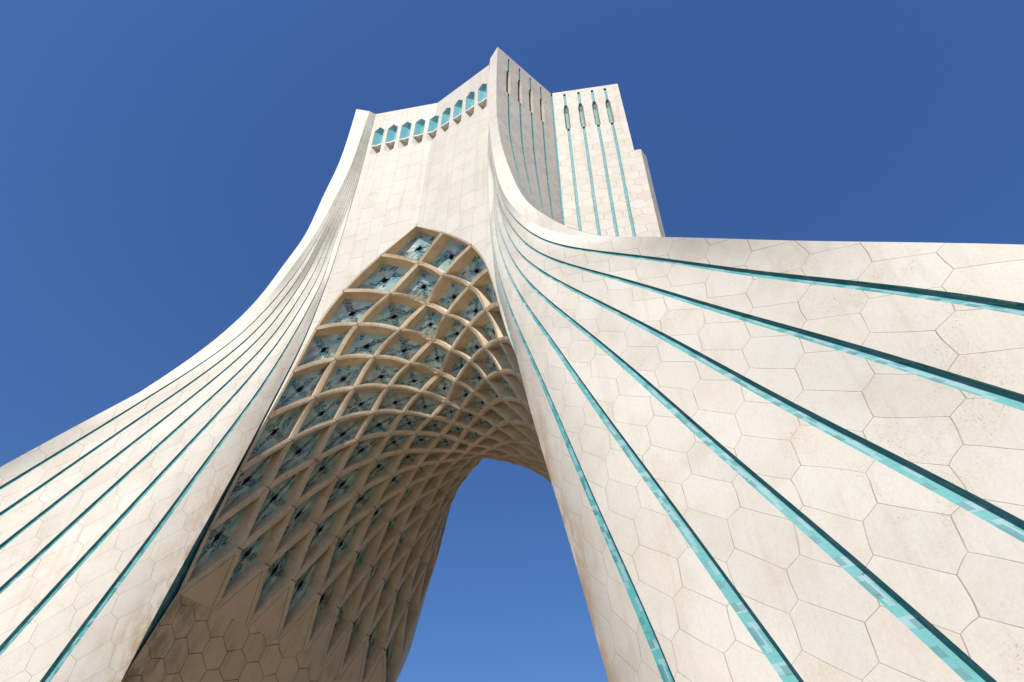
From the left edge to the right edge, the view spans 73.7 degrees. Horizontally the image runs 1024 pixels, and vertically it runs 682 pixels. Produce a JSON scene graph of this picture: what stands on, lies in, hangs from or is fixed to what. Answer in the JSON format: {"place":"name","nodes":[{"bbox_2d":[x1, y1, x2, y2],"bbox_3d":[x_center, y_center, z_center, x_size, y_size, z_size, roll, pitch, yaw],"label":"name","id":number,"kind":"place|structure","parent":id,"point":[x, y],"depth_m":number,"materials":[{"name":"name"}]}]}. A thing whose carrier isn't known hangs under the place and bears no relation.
{"place":"outdoors","nodes":[
{"label":"outdoors","id":0,"kind":"place"},
{"bbox_2d":[0,47,1023,681],"bbox_3d":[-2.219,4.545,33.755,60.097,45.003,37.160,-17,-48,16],"label":"monument tower","id":1,"kind":"structure","parent":0,"point":[774,461],"depth_m":22.54,"materials":[{"name":"stone"}]},
{"bbox_2d":[0,0,1023,681],"label":"sky","id":2,"kind":"structure","parent":0,"point":[162,162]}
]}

